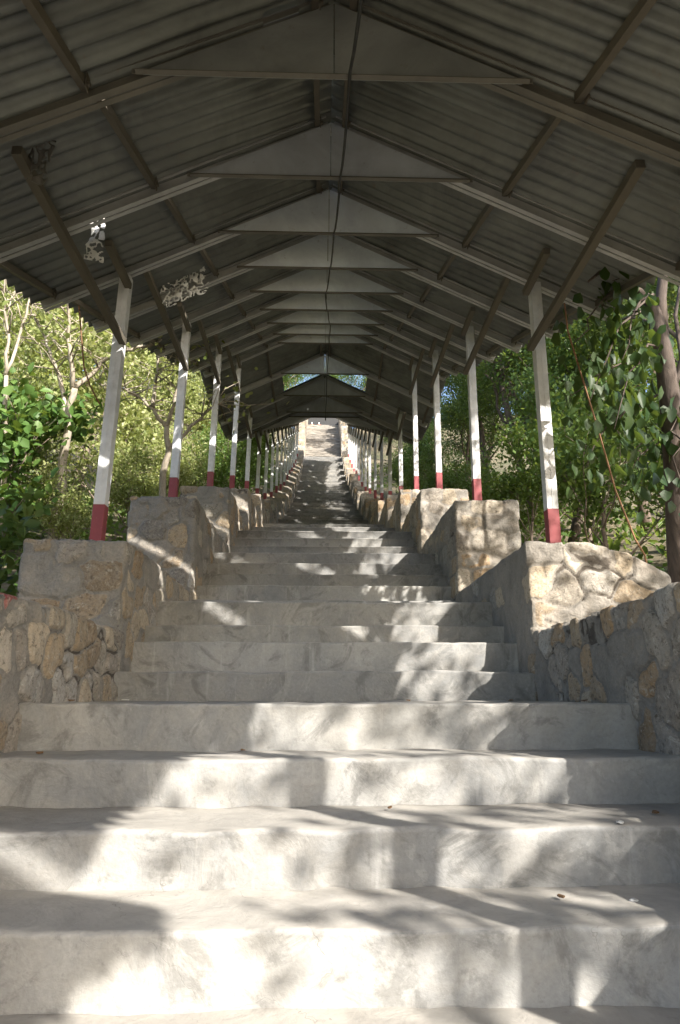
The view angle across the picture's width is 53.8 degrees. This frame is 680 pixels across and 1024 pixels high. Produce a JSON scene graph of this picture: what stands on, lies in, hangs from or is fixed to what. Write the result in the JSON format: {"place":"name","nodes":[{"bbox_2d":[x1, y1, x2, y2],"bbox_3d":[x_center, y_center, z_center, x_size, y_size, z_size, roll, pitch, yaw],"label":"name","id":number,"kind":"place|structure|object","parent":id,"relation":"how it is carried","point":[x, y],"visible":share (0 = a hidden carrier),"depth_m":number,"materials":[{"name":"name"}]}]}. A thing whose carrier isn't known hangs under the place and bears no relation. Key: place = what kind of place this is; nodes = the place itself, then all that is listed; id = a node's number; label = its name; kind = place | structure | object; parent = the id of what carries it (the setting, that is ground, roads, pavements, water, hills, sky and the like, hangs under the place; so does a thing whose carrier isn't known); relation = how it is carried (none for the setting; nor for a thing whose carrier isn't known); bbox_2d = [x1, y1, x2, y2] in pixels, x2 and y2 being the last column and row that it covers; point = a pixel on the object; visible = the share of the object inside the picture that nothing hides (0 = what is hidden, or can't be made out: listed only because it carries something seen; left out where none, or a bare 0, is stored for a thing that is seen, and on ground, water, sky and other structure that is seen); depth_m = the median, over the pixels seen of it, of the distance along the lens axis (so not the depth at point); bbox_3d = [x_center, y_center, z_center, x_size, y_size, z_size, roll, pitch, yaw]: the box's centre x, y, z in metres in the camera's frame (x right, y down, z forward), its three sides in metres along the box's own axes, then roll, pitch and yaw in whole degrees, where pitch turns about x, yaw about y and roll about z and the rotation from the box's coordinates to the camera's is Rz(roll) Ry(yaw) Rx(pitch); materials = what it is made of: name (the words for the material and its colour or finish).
{"place":"outdoors","nodes":[
{"label":"outdoors","id":0,"kind":"place"},
{"bbox_2d":[0,401,667,596],"bbox_3d":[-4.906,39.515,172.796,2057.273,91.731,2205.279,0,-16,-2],"label":"ground","id":1,"kind":"structure","parent":0,"point":[658,560],"depth_m":28.23,"materials":[{"name":"soil"}]},
{"bbox_2d":[0,316,35,375],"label":"bush","id":2,"kind":"object","parent":1,"relation":"on","point":[11,344],"visible":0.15,"depth_m":10.52,"materials":[{"name":"green plant"}]},
{"bbox_2d":[0,484,54,595],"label":"broadleaf bush","id":3,"kind":"object","parent":1,"relation":"on","point":[13,523],"visible":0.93,"depth_m":4.64,"materials":[{"name":"green plant"}]},
{"bbox_2d":[0,279,56,524],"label":"pale tree","id":4,"kind":"object","parent":1,"relation":"on","point":[5,301],"visible":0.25,"depth_m":7.99,"materials":[{"name":"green plant"}]},
{"bbox_2d":[0,340,92,503],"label":"bush","id":5,"kind":"object","parent":1,"relation":"on","point":[40,449],"visible":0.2,"depth_m":9.12,"materials":[{"name":"green plant"}]},
{"bbox_2d":[0,281,93,408],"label":"bush","id":6,"kind":"object","parent":1,"relation":"on","point":[61,354],"visible":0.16,"depth_m":12.84,"materials":[{"name":"green plant"}]},
{"bbox_2d":[0,280,100,484],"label":"bush","id":7,"kind":"object","parent":1,"relation":"on","point":[51,378],"visible":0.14,"depth_m":10.92,"materials":[{"name":"green plant"}]},
{"bbox_2d":[0,284,126,480],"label":"lime tree","id":8,"kind":"object","parent":1,"relation":"on","point":[58,311],"visible":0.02,"depth_m":13.88,"materials":[{"name":"green plant"}]},
{"bbox_2d":[0,346,127,537],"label":"broadleaf bush","id":9,"kind":"object","parent":1,"relation":"on","point":[23,414],"visible":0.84,"depth_m":8.16,"materials":[{"name":"green plant"}]},
{"bbox_2d":[26,449,109,539],"bbox_3d":[-3.459,-0.020,8.469,1.074,1.620,1.263,10,-18,-31],"label":"bush","id":10,"kind":"object","parent":1,"relation":"on","point":[75,516],"visible":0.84,"depth_m":8.35,"materials":[{"name":"green plant"}]},
{"bbox_2d":[0,287,169,539],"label":"pale tree","id":11,"kind":"object","parent":1,"relation":"on","point":[70,357],"visible":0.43,"depth_m":8.61,"materials":[{"name":"green plant"}]},
{"bbox_2d":[31,326,171,503],"bbox_3d":[-5.052,-1.864,14.158,3.374,4.506,2.929,-11,-19,35],"label":"bush","id":12,"kind":"object","parent":1,"relation":"on","point":[127,421],"visible":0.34,"depth_m":14.08,"materials":[{"name":"green plant"}]},
{"bbox_2d":[37,308,194,500],"bbox_3d":[-5.806,-3.752,17.147,5.210,8.250,5.303,8,-17,-26],"label":"lime tree","id":13,"kind":"object","parent":1,"relation":"on","point":[147,381],"visible":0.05,"depth_m":17.24,"materials":[{"name":"green plant"}]},
{"bbox_2d":[87,420,168,536],"bbox_3d":[-3.767,-0.515,11.989,1.562,2.356,1.837,3,-16,-11],"label":"bush","id":14,"kind":"object","parent":1,"relation":"on","point":[124,489],"visible":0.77,"depth_m":11.92,"materials":[{"name":"green plant"}]},
{"bbox_2d":[79,331,206,503],"bbox_3d":[-5.631,-4.099,19.835,5.303,8.250,5.210,6,-17,-21],"label":"lime tree","id":15,"kind":"object","parent":1,"relation":"on","point":[190,392],"visible":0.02,"depth_m":19.66,"materials":[{"name":"green plant"}]},
{"bbox_2d":[0,420,307,752],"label":"stone wall","id":16,"kind":"structure","parent":1,"relation":"on","point":[77,616],"depth_m":4.32,"materials":[{"name":"beige stone"}]},
{"bbox_2d":[211,352,433,499],"bbox_3d":[-0.701,-3.622,28.569,4.680,14.382,28.521,0,-16,-2],"label":"canopy","id":17,"kind":"object","parent":16,"relation":"attached to","point":[381,407],"visible":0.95,"depth_m":15.55,"materials":[{"name":"grey metal"}]},
{"bbox_2d":[0,0,679,542],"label":"canopy","id":18,"kind":"object","parent":16,"relation":"attached to","point":[510,176],"visible":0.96,"depth_m":4.22,"materials":[{"name":"grey metal"}]},
{"bbox_2d":[26,140,56,184],"bbox_3d":[-1.563,-1.879,3.514,0.142,0.321,0.089,6,-17,-21],"label":"torn netting","id":19,"kind":"object","parent":18,"relation":"hanging from","point":[37,179],"visible":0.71,"depth_m":3.50,"materials":[{"name":"grey fabric"}]},
{"bbox_2d":[78,305,99,403],"bbox_3d":[-1.897,-1.169,5.018,0.074,0.710,0.260,-12,-19,36],"label":"hanging wire","id":20,"kind":"object","parent":18,"relation":"hanging from","point":[83,353],"visible":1,"depth_m":5.00,"materials":[{"name":"black metal"}]},
{"bbox_2d":[84,218,105,262],"bbox_3d":[-1.587,-1.833,4.378,0.128,0.462,0.072,0,-16,-2],"label":"torn netting","id":21,"kind":"object","parent":18,"relation":"hanging from","point":[95,229],"visible":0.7,"depth_m":4.34,"materials":[{"name":"fabric"}]},
{"bbox_2d":[160,267,208,307],"bbox_3d":[-1.466,-2.120,6.316,0.444,0.442,0.090,1,-16,-5],"label":"torn netting","id":22,"kind":"object","parent":18,"relation":"hanging from","point":[194,287],"visible":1,"depth_m":6.32,"materials":[{"name":"fabric"}]},
{"bbox_2d":[325,0,362,420],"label":"power cable","id":23,"kind":"object","parent":18,"relation":"attached to","point":[360,4],"visible":1,"depth_m":3.39,"materials":[{"name":"black rubber"}]},
{"bbox_2d":[564,303,646,562],"bbox_3d":[1.856,-0.550,4.750,0.573,1.913,0.086,8,-17,-27],"label":"hanging wire","id":24,"kind":"object","parent":18,"relation":"hanging from","point":[635,539],"visible":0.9,"depth_m":4.77,"materials":[{"name":"black metal"}]},
{"bbox_2d":[102,360,211,472],"bbox_3d":[-6.872,-3.831,24.205,4.962,7.857,5.051,-11,-19,35],"label":"lime tree","id":25,"kind":"object","parent":1,"relation":"on","point":[192,417],"visible":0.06,"depth_m":24.38,"materials":[{"name":"green plant"}]},
{"bbox_2d":[113,376,206,505],"bbox_3d":[-4.852,-1.466,17.573,2.685,4.130,3.093,2,-16,-8],"label":"bush","id":26,"kind":"object","parent":1,"relation":"on","point":[162,427],"visible":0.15,"depth_m":17.20,"materials":[{"name":"green plant"}]},
{"bbox_2d":[126,371,204,470],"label":"lime tree","id":27,"kind":"object","parent":1,"relation":"on","point":[188,399],"depth_m":31.75,"materials":[{"name":"green plant"}]},
{"bbox_2d":[65,332,288,496],"bbox_3d":[-2.504,-1.135,9.743,2.952,4.241,1.928,11,-19,-35],"label":"pale tree","id":28,"kind":"object","parent":1,"relation":"on","point":[157,370],"visible":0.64,"depth_m":9.79,"materials":[{"name":"green plant"}]},
{"bbox_2d":[147,427,220,496],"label":"bush","id":29,"kind":"object","parent":1,"relation":"on","point":[186,477],"visible":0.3,"depth_m":15.34,"materials":[{"name":"green plant"}]},
{"bbox_2d":[185,371,220,461],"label":"lime tree","id":30,"kind":"object","parent":1,"relation":"on","point":[197,376],"visible":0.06,"depth_m":30.02,"materials":[{"name":"green plant"}]},
{"bbox_2d":[178,420,253,493],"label":"bush","id":31,"kind":"object","parent":1,"relation":"on","point":[221,466],"visible":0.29,"depth_m":19.21,"materials":[{"name":"green plant"}]},
{"bbox_2d":[188,423,274,493],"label":"bush","id":32,"kind":"object","parent":1,"relation":"on","point":[253,442],"visible":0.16,"depth_m":22.02,"materials":[{"name":"green plant"}]},
{"bbox_2d":[194,429,284,491],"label":"bush","id":33,"kind":"object","parent":1,"relation":"on","point":[262,450],"visible":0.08,"depth_m":25.42,"materials":[{"name":"green plant"}]},
{"bbox_2d":[225,434,284,478],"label":"bush","id":34,"kind":"object","parent":1,"relation":"on","point":[270,448],"visible":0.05,"depth_m":32.86,"materials":[{"name":"green plant"}]},
{"bbox_2d":[237,443,274,493],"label":"bush","id":35,"kind":"object","parent":1,"relation":"on","point":[262,470],"visible":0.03,"depth_m":28.49,"materials":[{"name":"green plant"}]},
{"bbox_2d":[282,374,314,390],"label":"hilltop tree","id":36,"kind":"object","parent":1,"relation":"on","point":[291,379],"visible":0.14,"depth_m":62.72,"materials":[{"name":"green plant"}]},
{"bbox_2d":[0,461,666,595],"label":"undergrowth","id":37,"kind":"object","parent":1,"relation":"on","point":[640,532],"visible":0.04,"depth_m":10.90,"materials":[{"name":"green plant"}]},
{"bbox_2d":[0,425,679,1023],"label":"staircase","id":38,"kind":"structure","parent":1,"relation":"on","point":[172,851],"depth_m":2.08,"materials":[{"name":"concrete"}]},
{"bbox_2d":[308,418,337,424],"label":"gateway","id":39,"kind":"object","parent":38,"relation":"on","point":[322,421],"visible":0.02,"depth_m":57.82,"materials":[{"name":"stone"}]},
{"bbox_2d":[629,898,638,901],"bbox_3d":[0.786,1.037,1.790,0.025,0.008,0.014,9,-18,-29],"label":"paper scrap","id":40,"kind":"object","parent":38,"relation":"on","point":[633,900],"visible":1,"depth_m":1.79,"materials":[{"name":"white paper"}]},
{"bbox_2d":[330,375,366,390],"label":"hilltop tree","id":41,"kind":"object","parent":1,"relation":"on","point":[351,378],"visible":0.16,"depth_m":63.48,"materials":[{"name":"green plant"}]},
{"bbox_2d":[373,436,412,447],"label":"shade tree","id":42,"kind":"object","parent":1,"relation":"on","point":[385,439],"visible":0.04,"depth_m":42.81,"materials":[{"name":"green plant"}]},
{"bbox_2d":[386,444,424,489],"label":"bush","id":43,"kind":"object","parent":1,"relation":"on","point":[395,458],"visible":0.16,"depth_m":28.95,"materials":[{"name":"green plant"}]},
{"bbox_2d":[378,429,447,491],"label":"bush","id":44,"kind":"object","parent":1,"relation":"on","point":[406,458],"visible":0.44,"depth_m":25.45,"materials":[{"name":"green plant"}]},
{"bbox_2d":[403,456,448,489],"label":"bush","id":45,"kind":"object","parent":1,"relation":"on","point":[412,481],"visible":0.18,"depth_m":21.36,"materials":[{"name":"green plant"}]},
{"bbox_2d":[409,392,457,463],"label":"shade tree","id":46,"kind":"object","parent":1,"relation":"on","point":[431,427],"visible":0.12,"depth_m":31.33,"materials":[{"name":"green plant"}]},
{"bbox_2d":[406,436,482,493],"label":"bush","id":47,"kind":"object","parent":1,"relation":"on","point":[447,482],"visible":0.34,"depth_m":16.77,"materials":[{"name":"green plant"}]},
{"bbox_2d":[430,364,506,480],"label":"shade tree","id":48,"kind":"object","parent":1,"relation":"on","point":[458,445],"visible":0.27,"depth_m":24.81,"materials":[{"name":"green plant"}]},
{"bbox_2d":[429,370,531,488],"bbox_3d":[6.472,-4.545,28.058,5.556,8.643,5.458,6,-17,-19],"label":"shade tree","id":49,"kind":"object","parent":1,"relation":"on","point":[495,451],"visible":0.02,"depth_m":28.04,"materials":[{"name":"green plant"}]},
{"bbox_2d":[443,437,524,504],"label":"bush","id":50,"kind":"object","parent":1,"relation":"on","point":[467,483],"visible":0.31,"depth_m":13.44,"materials":[{"name":"green plant"}]},
{"bbox_2d":[442,348,553,488],"bbox_3d":[4.562,-3.433,19.235,3.993,7.681,5.630,-14,-21,41],"label":"shade tree","id":51,"kind":"object","parent":1,"relation":"on","point":[482,437],"visible":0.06,"depth_m":19.30,"materials":[{"name":"green plant"}]},
{"bbox_2d":[338,420,679,754],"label":"stone wall","id":52,"kind":"structure","parent":1,"relation":"on","point":[590,622],"depth_m":4.38,"materials":[{"name":"beige stone"}]},
{"bbox_2d":[459,316,596,509],"bbox_3d":[4.082,-3.512,15.157,5.630,7.681,3.993,6,-17,-19],"label":"shade tree","id":53,"kind":"object","parent":1,"relation":"on","point":[502,376],"visible":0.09,"depth_m":15.46,"materials":[{"name":"green plant"}]},
{"bbox_2d":[481,408,581,541],"bbox_3d":[2.892,-0.351,10.257,1.757,2.650,2.066,-3,-16,9],"label":"bush","id":54,"kind":"object","parent":1,"relation":"on","point":[516,486],"visible":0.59,"depth_m":10.03,"materials":[{"name":"green plant"}]},
{"bbox_2d":[440,333,649,452],"bbox_3d":[4.862,-3.596,18.564,5.556,8.643,5.458,9,-18,-29],"label":"shade tree","id":55,"kind":"object","parent":1,"relation":"on","point":[483,403],"visible":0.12,"depth_m":18.24,"materials":[{"name":"green plant"}]},
{"bbox_2d":[492,336,626,528],"bbox_3d":[4.902,-1.641,13.836,3.374,4.506,2.929,8,-18,-27],"label":"bush","id":56,"kind":"object","parent":1,"relation":"on","point":[562,366],"visible":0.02,"depth_m":13.12,"materials":[{"name":"green plant"}]},
{"bbox_2d":[497,353,660,543],"bbox_3d":[4.125,-1.118,11.190,3.093,4.130,2.685,-7,-17,24],"label":"bush","id":57,"kind":"object","parent":1,"relation":"on","point":[559,405],"visible":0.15,"depth_m":11.51,"materials":[{"name":"green plant"}]},
{"bbox_2d":[491,298,678,541],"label":"shade tree","id":58,"kind":"object","parent":1,"relation":"on","point":[575,526],"visible":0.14,"depth_m":13.14,"materials":[{"name":"green plant"}]},
{"bbox_2d":[507,306,679,461],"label":"shade tree","id":59,"kind":"object","parent":1,"relation":"on","point":[585,355],"visible":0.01,"depth_m":15.11,"materials":[{"name":"green plant"}]},
{"bbox_2d":[513,341,679,554],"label":"bush","id":60,"kind":"object","parent":1,"relation":"on","point":[566,445],"visible":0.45,"depth_m":7.94,"materials":[{"name":"green plant"}]},
{"bbox_2d":[550,267,679,582],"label":"broadleaf tree","id":61,"kind":"object","parent":1,"relation":"on","point":[660,354],"visible":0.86,"depth_m":5.20,"materials":[{"name":"green plant"}]},
{"bbox_2d":[550,285,679,536],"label":"shade tree","id":62,"kind":"object","parent":1,"relation":"on","point":[597,335],"visible":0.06,"depth_m":12.11,"materials":[{"name":"green plant"}]},
{"bbox_2d":[562,277,679,388],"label":"shade tree","id":63,"kind":"object","parent":1,"relation":"on","point":[672,293],"visible":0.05,"depth_m":10.06,"materials":[{"name":"green plant"}]},
{"bbox_2d":[612,361,662,515],"bbox_3d":[5.247,-0.936,10.412,2.526,3.239,2.148,-2,-16,8],"label":"bush","id":64,"kind":"object","parent":1,"relation":"on","point":[644,482],"visible":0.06,"depth_m":10.50,"materials":[{"name":"green plant"}]},
{"bbox_2d":[26,361,650,417],"label":"sky","id":65,"kind":"structure","parent":0,"point":[604,361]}
]}

